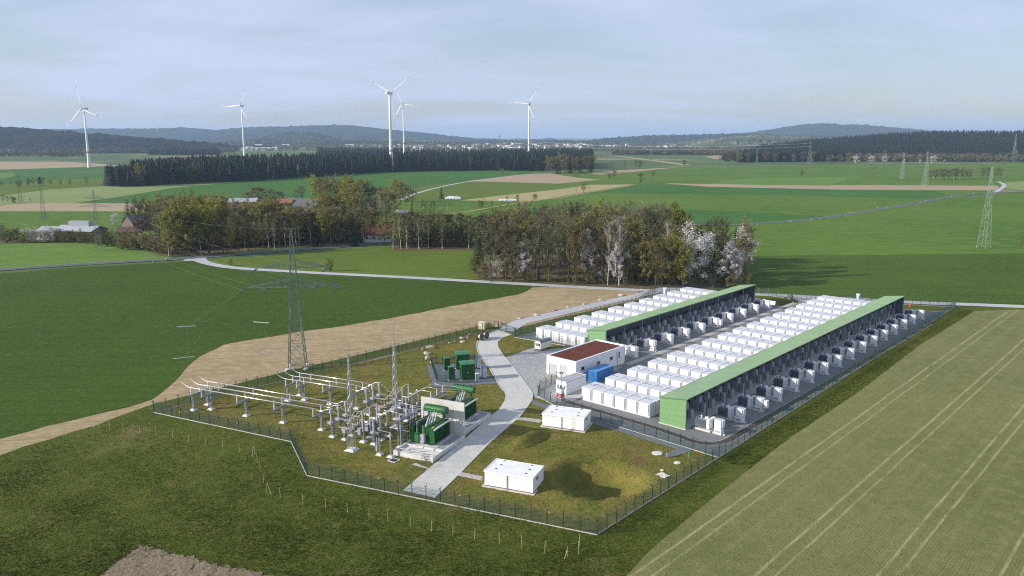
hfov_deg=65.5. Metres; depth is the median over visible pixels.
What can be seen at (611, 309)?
battery cabinet
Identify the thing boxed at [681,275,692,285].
shrub
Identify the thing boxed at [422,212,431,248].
birch tree
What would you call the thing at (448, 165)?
spruce tree
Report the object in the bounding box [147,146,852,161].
conifer belt
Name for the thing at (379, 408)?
disconnector
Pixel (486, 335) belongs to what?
cable reel
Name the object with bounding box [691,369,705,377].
battery cabinet
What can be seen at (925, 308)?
meadow
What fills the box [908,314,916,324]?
switch cabinet
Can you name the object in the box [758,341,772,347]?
battery cabinet
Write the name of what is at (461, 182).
track
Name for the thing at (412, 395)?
voltage transformer
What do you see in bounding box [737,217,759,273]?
broadleaf tree
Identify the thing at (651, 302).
battery cabinet
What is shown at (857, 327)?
inverter cabinet
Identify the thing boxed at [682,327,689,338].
switch cabinet
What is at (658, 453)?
manhole cover
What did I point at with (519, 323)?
track
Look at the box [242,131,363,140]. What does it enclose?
hills
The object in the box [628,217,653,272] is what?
broadleaf tree
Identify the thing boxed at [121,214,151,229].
farm house
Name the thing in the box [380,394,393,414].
disconnector
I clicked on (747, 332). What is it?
battery cabinet
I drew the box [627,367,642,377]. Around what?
battery cabinet
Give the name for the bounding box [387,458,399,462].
inspection grate
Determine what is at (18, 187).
lattice pylon
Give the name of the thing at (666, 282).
shrub
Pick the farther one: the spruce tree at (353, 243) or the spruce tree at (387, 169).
the spruce tree at (387, 169)
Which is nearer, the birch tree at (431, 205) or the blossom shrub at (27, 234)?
the blossom shrub at (27, 234)
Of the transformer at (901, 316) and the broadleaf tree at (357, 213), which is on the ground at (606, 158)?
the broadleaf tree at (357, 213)
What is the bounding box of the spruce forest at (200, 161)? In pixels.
[103,149,593,185]
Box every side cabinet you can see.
[763,400,768,411]
[770,301,775,308]
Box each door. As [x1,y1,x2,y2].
[549,363,556,374]
[561,365,567,376]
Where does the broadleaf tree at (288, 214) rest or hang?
on the woodland ground at (203, 251)
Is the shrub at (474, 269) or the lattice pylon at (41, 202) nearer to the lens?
the shrub at (474, 269)
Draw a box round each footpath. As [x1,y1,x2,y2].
[412,463,441,468]
[458,472,482,480]
[517,417,540,422]
[532,400,693,456]
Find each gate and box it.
[498,321,515,334]
[791,293,821,299]
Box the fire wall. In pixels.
[421,396,464,434]
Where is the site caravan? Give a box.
[535,337,551,351]
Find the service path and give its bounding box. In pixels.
[566,323,931,444]
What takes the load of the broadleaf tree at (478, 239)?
on the field at (389, 260)
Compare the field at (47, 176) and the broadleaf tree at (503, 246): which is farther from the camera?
the field at (47, 176)
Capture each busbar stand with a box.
[189,382,209,410]
[200,384,220,410]
[235,387,255,416]
[272,393,291,423]
[284,373,302,401]
[295,375,312,400]
[311,402,328,430]
[321,376,337,404]
[348,383,363,409]
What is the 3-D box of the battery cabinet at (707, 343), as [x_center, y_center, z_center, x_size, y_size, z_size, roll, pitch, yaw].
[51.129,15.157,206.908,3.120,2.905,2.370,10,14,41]
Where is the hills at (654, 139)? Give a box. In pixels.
[461,133,848,144]
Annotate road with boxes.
[0,192,998,270]
[404,330,531,497]
[586,301,804,384]
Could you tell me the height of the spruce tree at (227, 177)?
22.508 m
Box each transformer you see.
[327,408,333,424]
[335,404,339,420]
[342,401,346,416]
[363,388,368,402]
[370,385,374,399]
[370,418,378,445]
[376,382,380,396]
[377,414,384,440]
[384,410,391,436]
[403,397,409,421]
[410,394,414,417]
[410,403,450,444]
[416,390,420,414]
[447,383,477,419]
[625,345,630,356]
[636,338,649,349]
[654,332,665,343]
[670,326,682,337]
[686,321,697,331]
[693,415,715,432]
[701,316,714,326]
[715,311,726,321]
[715,404,736,420]
[728,307,739,316]
[735,393,756,409]
[741,303,752,312]
[752,299,764,307]
[754,384,774,399]
[771,375,789,389]
[788,367,805,381]
[803,359,821,372]
[816,352,833,365]
[831,346,847,357]
[843,339,858,351]
[855,333,870,343]
[866,328,881,337]
[876,323,890,332]
[886,318,900,327]
[895,313,909,322]
[904,308,917,317]
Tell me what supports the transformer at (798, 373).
on the gravel yard at (733, 427)
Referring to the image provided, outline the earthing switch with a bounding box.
[375,430,394,457]
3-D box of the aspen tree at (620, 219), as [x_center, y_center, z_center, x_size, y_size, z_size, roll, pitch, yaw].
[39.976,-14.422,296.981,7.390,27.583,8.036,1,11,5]
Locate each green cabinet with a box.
[443,357,449,370]
[448,365,454,380]
[454,350,470,370]
[459,360,475,380]
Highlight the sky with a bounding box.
[0,0,1023,137]
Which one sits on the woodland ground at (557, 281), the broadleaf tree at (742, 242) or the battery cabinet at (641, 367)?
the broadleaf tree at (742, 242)
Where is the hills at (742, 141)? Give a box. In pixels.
[666,134,836,147]
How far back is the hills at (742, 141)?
4701.71 m
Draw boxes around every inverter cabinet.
[607,335,618,342]
[618,332,629,344]
[625,330,636,342]
[635,326,646,338]
[643,324,653,336]
[652,321,663,332]
[660,319,669,330]
[668,316,678,327]
[675,314,684,325]
[683,311,693,321]
[687,402,693,418]
[690,395,705,411]
[691,310,699,320]
[697,307,707,317]
[700,391,714,407]
[705,305,713,315]
[711,303,721,312]
[711,385,725,401]
[718,301,726,311]
[720,382,733,397]
[724,299,734,308]
[730,377,744,392]
[731,297,738,307]
[736,295,746,304]
[738,373,751,388]
[742,293,750,303]
[748,368,761,382]
[757,365,768,379]
[764,360,777,374]
[772,358,784,371]
[780,353,792,367]
[788,351,799,364]
[795,346,806,359]
[802,344,812,356]
[809,340,819,352]
[815,338,825,350]
[822,334,832,346]
[828,332,837,344]
[834,328,843,340]
[840,326,849,338]
[846,323,856,334]
[851,321,860,332]
[855,318,866,329]
[861,316,870,327]
[867,313,876,324]
[872,311,880,322]
[877,309,884,319]
[880,307,889,317]
[884,304,894,314]
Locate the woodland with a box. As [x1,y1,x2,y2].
[0,141,1023,161]
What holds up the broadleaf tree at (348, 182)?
on the ground at (606, 158)
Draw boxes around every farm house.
[115,226,142,235]
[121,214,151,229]
[276,199,293,210]
[362,224,392,242]
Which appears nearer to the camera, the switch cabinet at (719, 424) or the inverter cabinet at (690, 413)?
the switch cabinet at (719, 424)
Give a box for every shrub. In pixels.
[1,229,12,242]
[4,227,16,241]
[11,225,24,240]
[16,229,26,242]
[18,226,36,241]
[25,224,38,241]
[34,228,51,241]
[41,224,54,241]
[43,223,59,240]
[53,229,63,241]
[59,230,69,242]
[68,230,76,240]
[73,228,85,243]
[79,230,88,241]
[89,232,95,243]
[95,233,107,244]
[99,230,111,244]
[103,229,117,246]
[112,231,124,247]
[114,235,125,249]
[117,229,128,243]
[123,236,132,247]
[125,230,138,245]
[125,234,137,248]
[133,231,153,250]
[137,232,153,251]
[142,232,159,252]
[152,236,164,252]
[155,240,169,253]
[158,237,172,254]
[216,222,234,247]
[238,229,254,245]
[242,220,261,246]
[259,229,269,244]
[267,228,283,243]
[288,216,314,242]
[324,257,333,270]
[340,216,351,239]
[398,229,407,245]
[401,231,415,246]
[405,225,423,246]
[419,231,428,244]
[426,225,438,244]
[432,231,443,246]
[439,226,453,245]
[448,230,455,245]
[451,228,464,245]
[452,225,470,246]
[467,232,473,244]
[468,253,480,272]
[477,200,485,206]
[477,260,489,277]
[487,260,504,278]
[508,267,520,280]
[522,270,529,280]
[525,269,534,281]
[541,259,554,281]
[557,271,565,281]
[581,267,595,283]
[586,264,601,282]
[593,265,610,281]
[621,269,629,282]
[626,265,638,282]
[641,270,649,282]
[648,262,658,281]
[660,272,669,284]
[670,266,684,283]
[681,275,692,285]
[689,266,705,286]
[700,267,711,283]
[710,264,731,285]
[724,269,741,286]
[740,271,755,284]
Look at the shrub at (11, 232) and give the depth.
422.05 m
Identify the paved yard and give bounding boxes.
[427,364,496,386]
[506,347,624,401]
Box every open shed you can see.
[587,284,756,344]
[658,296,904,429]
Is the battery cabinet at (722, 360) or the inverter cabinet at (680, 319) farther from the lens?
the inverter cabinet at (680, 319)
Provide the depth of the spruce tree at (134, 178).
893.03 m
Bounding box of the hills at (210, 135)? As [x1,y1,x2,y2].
[50,124,531,142]
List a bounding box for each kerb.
[476,340,503,390]
[505,357,532,399]
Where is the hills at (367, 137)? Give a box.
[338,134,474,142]
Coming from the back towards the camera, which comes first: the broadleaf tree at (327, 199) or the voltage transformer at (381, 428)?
the broadleaf tree at (327, 199)
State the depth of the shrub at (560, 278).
306.67 m
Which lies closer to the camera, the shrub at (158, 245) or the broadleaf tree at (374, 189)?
the shrub at (158, 245)
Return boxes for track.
[183,258,210,264]
[185,259,1023,307]
[401,171,563,199]
[418,185,630,217]
[497,287,681,331]
[614,156,688,164]
[788,296,816,302]
[992,181,1005,193]
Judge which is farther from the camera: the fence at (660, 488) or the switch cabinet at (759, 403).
the switch cabinet at (759, 403)
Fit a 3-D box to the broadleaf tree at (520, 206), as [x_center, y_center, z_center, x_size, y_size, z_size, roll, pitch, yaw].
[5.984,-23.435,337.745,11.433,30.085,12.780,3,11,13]
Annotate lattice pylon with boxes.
[12,175,22,200]
[34,181,46,219]
[79,191,110,250]
[240,229,340,370]
[899,153,904,178]
[921,151,928,186]
[976,168,992,248]
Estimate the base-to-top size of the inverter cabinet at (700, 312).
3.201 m
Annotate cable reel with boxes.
[476,333,483,340]
[482,331,488,338]
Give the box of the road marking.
[1,192,996,270]
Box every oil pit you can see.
[393,433,464,462]
[465,411,490,434]
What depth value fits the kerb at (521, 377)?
183.97 m
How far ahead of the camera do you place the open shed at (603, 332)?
233.24 m
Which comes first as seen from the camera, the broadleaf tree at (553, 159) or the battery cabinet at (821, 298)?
the battery cabinet at (821, 298)
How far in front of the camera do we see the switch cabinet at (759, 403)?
161.91 m
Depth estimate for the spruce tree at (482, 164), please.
1313.74 m
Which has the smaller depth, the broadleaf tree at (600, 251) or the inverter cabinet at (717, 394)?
the inverter cabinet at (717, 394)
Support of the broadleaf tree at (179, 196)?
on the woodland ground at (203, 251)
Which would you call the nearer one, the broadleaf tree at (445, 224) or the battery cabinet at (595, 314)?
the battery cabinet at (595, 314)
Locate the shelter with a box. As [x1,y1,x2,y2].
[396,210,409,215]
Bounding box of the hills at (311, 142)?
[205,139,469,146]
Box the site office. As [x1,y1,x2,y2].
[556,372,585,394]
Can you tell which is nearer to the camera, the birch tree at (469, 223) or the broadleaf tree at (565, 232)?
the broadleaf tree at (565, 232)
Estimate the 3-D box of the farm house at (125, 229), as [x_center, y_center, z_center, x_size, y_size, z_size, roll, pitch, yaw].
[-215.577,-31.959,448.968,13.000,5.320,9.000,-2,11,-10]
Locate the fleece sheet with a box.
[655,472,669,477]
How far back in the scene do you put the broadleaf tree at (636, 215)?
343.62 m
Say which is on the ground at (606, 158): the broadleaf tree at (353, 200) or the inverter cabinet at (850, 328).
the broadleaf tree at (353, 200)
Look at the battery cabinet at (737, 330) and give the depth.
218.94 m
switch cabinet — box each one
[629,345,638,357]
[648,339,656,350]
[665,333,673,344]
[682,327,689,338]
[697,322,705,332]
[712,317,719,327]
[713,418,724,435]
[726,312,733,322]
[734,406,745,422]
[739,308,746,317]
[752,304,758,313]
[753,396,764,411]
[764,300,770,308]
[772,386,782,401]
[788,377,799,391]
[804,369,814,383]
[819,361,828,374]
[833,354,842,367]
[845,347,854,359]
[857,341,866,352]
[869,335,877,346]
[879,329,888,340]
[890,324,898,334]
[899,319,907,329]
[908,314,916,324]
[917,310,924,319]
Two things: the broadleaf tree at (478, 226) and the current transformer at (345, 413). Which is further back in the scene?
the broadleaf tree at (478, 226)
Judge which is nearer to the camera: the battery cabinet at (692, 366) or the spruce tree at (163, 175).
the battery cabinet at (692, 366)
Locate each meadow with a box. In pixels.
[0,306,1023,575]
[151,323,495,411]
[517,290,955,334]
[759,296,797,305]
[903,303,957,310]
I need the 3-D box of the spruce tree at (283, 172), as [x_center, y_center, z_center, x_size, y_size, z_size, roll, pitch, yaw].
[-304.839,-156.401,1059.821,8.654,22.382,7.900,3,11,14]
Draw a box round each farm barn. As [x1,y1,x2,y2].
[36,226,58,239]
[55,220,108,240]
[207,198,258,201]
[224,202,270,216]
[287,198,327,214]
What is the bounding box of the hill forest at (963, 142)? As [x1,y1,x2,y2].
[721,129,1023,160]
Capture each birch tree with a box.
[155,215,174,255]
[192,214,203,254]
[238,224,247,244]
[262,216,271,245]
[266,218,274,244]
[269,219,276,248]
[279,211,289,245]
[288,211,302,245]
[293,207,304,237]
[306,214,313,237]
[350,210,357,233]
[369,219,376,237]
[376,224,381,244]
[384,211,399,247]
[393,211,404,245]
[400,211,412,245]
[410,209,425,244]
[418,212,425,246]
[420,200,426,213]
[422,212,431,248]
[429,199,436,213]
[435,212,446,248]
[445,214,453,246]
[453,212,462,238]
[459,214,468,238]
[463,214,472,247]
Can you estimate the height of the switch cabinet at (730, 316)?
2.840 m
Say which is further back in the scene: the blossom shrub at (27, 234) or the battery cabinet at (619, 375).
the blossom shrub at (27, 234)
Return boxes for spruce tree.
[110,168,114,185]
[116,175,121,185]
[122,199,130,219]
[131,166,137,186]
[145,164,152,185]
[146,164,155,185]
[161,161,167,183]
[162,161,169,183]
[176,164,184,183]
[183,162,190,183]
[192,163,199,183]
[201,168,205,182]
[212,160,219,181]
[216,159,221,181]
[219,164,224,181]
[224,167,229,181]
[230,165,237,181]
[237,160,242,180]
[281,162,285,178]
[285,159,291,177]
[289,159,295,177]
[309,159,312,176]
[313,220,321,246]
[316,158,320,176]
[317,161,323,176]
[325,157,331,175]
[337,157,342,174]
[344,156,348,174]
[348,214,358,245]
[356,159,360,173]
[373,158,377,172]
[386,156,390,171]
[389,155,394,171]
[406,156,411,171]
[436,154,440,170]
[438,187,444,198]
[447,153,451,170]
[461,156,465,170]
[475,156,479,170]
[480,154,485,170]
[494,155,498,170]
[523,154,527,170]
[629,223,641,279]
[638,226,651,275]
[694,225,706,268]
[704,228,714,271]
[715,228,724,268]
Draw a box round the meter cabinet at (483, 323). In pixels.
[478,321,485,328]
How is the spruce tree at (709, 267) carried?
on the field at (951, 225)
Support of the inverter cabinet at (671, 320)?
on the open shed at (603, 332)
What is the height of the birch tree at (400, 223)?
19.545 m
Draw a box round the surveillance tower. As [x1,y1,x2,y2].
[557,372,564,400]
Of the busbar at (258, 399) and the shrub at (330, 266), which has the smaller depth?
the busbar at (258, 399)
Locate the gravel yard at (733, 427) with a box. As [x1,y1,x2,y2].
[518,292,948,456]
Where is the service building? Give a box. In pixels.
[546,339,624,377]
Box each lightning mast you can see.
[344,340,359,452]
[389,327,403,429]
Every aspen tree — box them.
[374,187,383,209]
[603,219,617,284]
[611,214,627,284]
[664,223,673,279]
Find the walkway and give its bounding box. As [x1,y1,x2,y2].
[625,303,796,364]
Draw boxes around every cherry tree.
[110,211,118,224]
[512,232,532,280]
[579,228,596,280]
[608,241,623,285]
[674,219,716,285]
[677,236,697,286]
[714,242,743,287]
[724,242,746,285]
[730,226,760,275]
[868,156,875,163]
[881,156,887,163]
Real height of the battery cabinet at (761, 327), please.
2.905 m
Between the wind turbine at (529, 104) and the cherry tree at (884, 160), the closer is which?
the cherry tree at (884, 160)
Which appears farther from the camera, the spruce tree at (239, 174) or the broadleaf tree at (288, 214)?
the spruce tree at (239, 174)
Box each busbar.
[200,389,314,409]
[209,386,322,405]
[217,382,330,401]
[295,380,351,389]
[303,377,358,385]
[310,374,364,382]
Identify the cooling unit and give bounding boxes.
[475,355,481,367]
[480,364,486,378]
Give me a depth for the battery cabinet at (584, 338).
211.28 m
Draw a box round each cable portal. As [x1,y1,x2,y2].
[396,406,425,447]
[430,386,455,400]
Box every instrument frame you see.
[327,417,346,437]
[363,395,382,415]
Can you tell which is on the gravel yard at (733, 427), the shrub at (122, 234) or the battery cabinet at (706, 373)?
the battery cabinet at (706, 373)
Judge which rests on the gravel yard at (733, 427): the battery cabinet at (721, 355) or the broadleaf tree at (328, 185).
the battery cabinet at (721, 355)
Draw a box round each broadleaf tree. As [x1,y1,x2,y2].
[128,195,146,232]
[130,192,151,240]
[132,162,146,185]
[136,200,155,234]
[142,191,165,239]
[143,202,156,238]
[145,202,164,236]
[146,197,167,237]
[154,197,173,228]
[157,201,180,256]
[158,193,182,228]
[160,203,182,254]
[162,197,184,248]
[166,197,190,255]
[171,188,188,203]
[171,203,199,255]
[175,196,201,253]
[182,190,197,211]
[184,196,203,225]
[185,212,203,253]
[187,188,206,212]
[192,195,220,254]
[196,192,219,214]
[202,211,213,251]
[205,198,229,230]
[209,221,221,253]
[211,190,235,221]
[211,198,232,222]
[211,215,231,253]
[223,217,236,250]
[227,213,244,251]
[228,192,248,245]
[235,206,255,234]
[239,196,255,218]
[239,201,255,227]
[241,214,251,251]
[247,220,261,250]
[248,185,262,198]
[248,195,271,228]
[250,200,257,222]
[254,184,266,200]
[255,221,267,248]
[261,195,281,242]
[265,187,275,200]
[269,210,283,236]
[269,212,288,247]
[270,189,284,198]
[272,216,285,239]
[274,202,287,216]
[280,202,297,238]
[280,206,304,243]
[297,185,305,197]
[298,209,314,243]
[300,211,315,242]
[301,205,325,242]
[303,173,325,198]
[310,194,327,214]
[313,212,324,242]
[314,174,331,195]
[314,207,333,245]
[317,190,337,210]
[319,175,341,202]
[323,206,339,243]
[324,202,340,240]
[329,173,348,196]
[330,192,346,213]
[330,213,346,244]
[333,173,357,205]
[336,173,368,210]
[338,212,352,243]
[339,209,350,241]
[340,180,366,215]
[340,201,351,214]
[342,192,361,213]
[347,177,370,203]
[349,204,366,243]
[350,191,367,219]
[351,204,365,239]
[354,192,370,216]
[356,215,371,243]
[357,178,376,208]
[359,203,381,223]
[363,184,384,209]
[369,206,387,223]
[375,214,391,245]
[376,188,396,218]
[381,186,401,216]
[384,212,399,244]
[388,176,405,198]
[392,180,406,203]
[399,185,411,201]
[401,205,419,247]
[405,225,412,245]
[408,188,417,201]
[425,207,441,246]
[441,211,455,239]
[468,211,496,272]
[472,215,495,265]
[479,217,502,281]
[480,205,498,260]
[481,210,504,261]
[487,214,505,268]
[492,204,513,267]
[493,202,508,261]
[495,216,518,281]
[497,215,513,274]
[499,221,523,281]
[501,204,521,267]
[502,206,531,275]
[510,206,542,270]
[512,200,538,245]
[513,215,540,279]
[522,215,551,281]
[529,211,549,272]
[530,203,543,266]
[532,203,552,262]
[539,204,552,266]
[540,206,561,273]
[542,156,553,170]
[542,206,572,276]
[542,227,561,282]
[544,203,559,261]
[549,201,572,268]
[550,156,557,168]
[553,212,582,282]
[554,152,564,170]
[555,202,571,263]
[556,199,584,249]
[557,153,569,167]
[559,209,580,265]
[560,157,569,172]
[565,207,590,268]
[565,216,590,284]
[566,210,589,273]
[569,157,580,171]
[569,199,584,262]
[577,200,603,253]
[577,220,599,272]
[578,156,585,171]
[578,202,597,262]
[581,210,603,262]
[582,154,595,172]
[583,195,613,263]
[589,206,606,267]
[592,209,615,264]
[592,211,616,283]
[596,207,621,275]
[603,202,622,242]
[605,198,625,265]
[605,216,629,283]
[606,206,632,269]
[618,197,647,269]
[618,199,636,238]
[618,228,636,285]
[619,208,631,269]
[625,200,648,244]
[625,212,645,269]
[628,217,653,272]
[628,238,646,284]
[634,201,658,258]
[638,233,658,285]
[639,204,665,269]
[642,224,656,265]
[643,202,666,269]
[645,236,667,287]
[649,203,666,260]
[653,219,673,258]
[655,241,669,286]
[656,199,679,250]
[658,232,682,286]
[664,228,689,286]
[665,199,691,248]
[665,224,680,278]
[674,236,694,287]
[679,214,700,262]
[682,218,697,264]
[691,224,708,270]
[701,216,716,258]
[706,214,723,250]
[706,232,722,276]
[712,229,731,277]
[715,215,734,250]
[732,229,750,277]
[736,151,742,163]
[737,215,756,270]
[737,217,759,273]
[797,151,806,159]
[846,151,852,163]
[982,153,991,160]
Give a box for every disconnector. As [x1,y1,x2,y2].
[338,418,353,440]
[346,415,360,436]
[353,410,367,431]
[373,397,387,417]
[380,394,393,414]
[386,390,398,410]
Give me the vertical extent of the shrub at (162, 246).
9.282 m
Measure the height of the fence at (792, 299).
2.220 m
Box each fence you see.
[151,400,291,441]
[152,320,494,411]
[290,428,308,474]
[305,460,597,534]
[430,352,474,364]
[431,357,476,382]
[514,328,582,346]
[515,283,689,336]
[537,371,720,456]
[595,444,721,534]
[690,284,784,297]
[717,300,955,457]
[787,293,794,301]
[830,295,955,306]
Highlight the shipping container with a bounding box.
[587,364,613,381]
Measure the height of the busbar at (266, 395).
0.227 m
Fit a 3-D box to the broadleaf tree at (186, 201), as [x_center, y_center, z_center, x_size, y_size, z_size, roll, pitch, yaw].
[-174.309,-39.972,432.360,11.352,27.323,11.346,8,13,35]
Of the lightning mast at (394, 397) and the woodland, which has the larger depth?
the woodland
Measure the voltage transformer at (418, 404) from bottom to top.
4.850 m
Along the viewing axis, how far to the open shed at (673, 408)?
178.06 m
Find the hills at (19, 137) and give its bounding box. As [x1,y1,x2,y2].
[0,126,303,152]
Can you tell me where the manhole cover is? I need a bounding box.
[652,451,662,455]
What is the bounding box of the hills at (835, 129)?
[746,123,998,136]
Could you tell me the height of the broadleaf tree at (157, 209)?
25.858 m
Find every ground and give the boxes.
[0,138,1023,448]
[0,237,132,244]
[141,234,362,256]
[394,241,476,250]
[475,255,750,288]
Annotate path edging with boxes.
[564,325,930,444]
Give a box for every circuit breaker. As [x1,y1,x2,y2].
[357,411,367,442]
[365,407,372,438]
[372,403,379,434]
[391,390,398,419]
[398,387,405,416]
[404,384,411,412]
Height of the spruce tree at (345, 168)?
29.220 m
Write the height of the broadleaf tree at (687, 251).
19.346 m
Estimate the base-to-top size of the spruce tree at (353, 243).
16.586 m
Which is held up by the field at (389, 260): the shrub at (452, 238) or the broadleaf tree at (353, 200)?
the shrub at (452, 238)
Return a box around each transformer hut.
[482,458,543,495]
[540,403,591,432]
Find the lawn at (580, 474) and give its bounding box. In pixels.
[157,329,715,532]
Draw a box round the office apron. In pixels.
[548,390,581,400]
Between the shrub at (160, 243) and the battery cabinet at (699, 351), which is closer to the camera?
the battery cabinet at (699, 351)
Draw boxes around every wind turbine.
[68,80,100,167]
[226,88,250,155]
[372,80,404,171]
[395,91,416,151]
[510,87,538,150]
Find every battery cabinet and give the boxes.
[536,326,547,338]
[544,328,557,338]
[552,330,563,342]
[555,321,568,327]
[560,331,572,343]
[564,323,574,329]
[568,333,581,345]
[571,324,583,330]
[574,316,586,322]
[577,335,587,343]
[580,326,591,332]
[581,384,596,401]
[582,318,591,323]
[587,382,604,386]
[590,319,602,325]
[592,312,602,316]
[592,387,608,404]
[598,321,608,325]
[598,384,615,388]
[599,313,609,318]
[603,390,620,407]
[605,376,619,386]
[607,314,619,319]
[608,307,618,312]
[609,387,626,391]
[611,373,627,377]
[614,393,632,410]
[615,316,625,320]
[616,308,627,313]
[616,378,632,388]
[621,375,637,379]
[621,390,638,394]
[624,303,633,307]
[624,310,633,314]
[626,396,644,414]
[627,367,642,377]
[627,381,644,391]
[632,304,641,308]
[632,311,642,315]
[633,365,648,368]
[633,378,649,382]
[633,393,650,397]
[638,370,652,379]
[638,383,653,394]
[638,399,656,417]
[639,299,648,303]
[639,305,650,310]
[643,367,658,371]
[643,381,660,384]
[645,396,659,414]
[647,300,655,304]
[647,307,657,310]
[648,360,661,368]
[648,372,665,382]
[649,386,666,396]
[652,358,667,360]
[653,295,661,299]
[653,370,669,373]
[654,301,664,305]
[654,383,671,387]
[658,362,672,371]
[660,375,674,384]
[661,296,669,300]
[661,389,672,395]
[662,302,673,306]
[662,360,677,363]
[666,372,680,376]
[667,353,682,360]
[667,386,679,389]
[668,297,677,301]
[669,364,684,373]
[671,377,687,386]
[672,350,686,353]
[673,362,688,365]
[674,292,684,296]
[675,375,691,378]
[677,355,691,363]
[680,367,694,375]
[682,380,692,385]
[683,352,696,355]
[685,346,698,353]
[685,364,700,367]
[687,289,696,292]
[688,357,701,365]
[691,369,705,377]
[692,355,707,357]
[695,348,709,355]
[695,366,710,370]
[698,359,712,367]
[699,346,713,348]
[702,340,714,346]
[702,357,717,360]
[702,371,712,376]
[705,350,719,357]
[709,361,725,369]
[712,341,724,348]
[713,359,728,362]
[716,352,729,359]
[718,334,730,339]
[720,350,734,352]
[720,363,730,368]
[722,343,734,350]
[727,335,739,341]
[727,354,740,361]
[730,352,744,354]
[732,345,744,352]
[733,328,746,333]
[737,337,750,343]
[742,330,754,335]
[743,347,755,354]
[746,345,760,348]
[747,323,758,328]
[748,339,761,345]
[752,331,764,337]
[756,324,768,329]
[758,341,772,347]
[760,318,771,323]
[762,333,775,339]
[766,326,778,331]
[769,319,782,324]
[772,335,785,341]
[773,313,784,317]
[776,327,787,333]
[779,321,790,326]
[782,314,793,319]
[785,309,796,313]
[786,329,799,334]
[789,322,801,327]
[791,316,802,320]
[794,310,804,314]
[796,304,807,308]
[798,324,810,329]
[801,317,813,322]
[803,311,814,315]
[805,305,816,309]
[807,300,817,304]
[810,319,821,323]
[812,312,823,317]
[814,307,824,311]
[816,301,826,305]
[818,296,827,300]
[822,314,832,318]
[823,308,834,312]
[825,302,835,306]
[826,297,836,301]
[833,309,845,313]
[834,304,843,307]
[835,298,846,302]
[843,305,853,309]
[844,300,853,303]
[853,301,862,304]
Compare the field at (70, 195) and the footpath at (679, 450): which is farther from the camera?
the field at (70, 195)
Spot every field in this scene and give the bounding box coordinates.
[0,162,117,169]
[0,166,129,172]
[0,172,15,177]
[0,172,104,184]
[0,179,107,195]
[0,180,248,204]
[0,203,197,210]
[0,211,206,243]
[0,242,175,268]
[0,261,531,438]
[0,287,642,454]
[77,170,552,202]
[101,545,272,575]
[179,240,487,279]
[367,163,1023,223]
[392,184,995,237]
[403,181,594,199]
[465,184,634,201]
[472,173,598,183]
[474,206,825,226]
[590,167,676,174]
[601,185,949,198]
[626,309,1023,575]
[651,192,1023,302]
[666,183,998,189]
[707,155,720,158]
[707,254,1023,304]
[709,176,861,185]
[1005,181,1023,189]

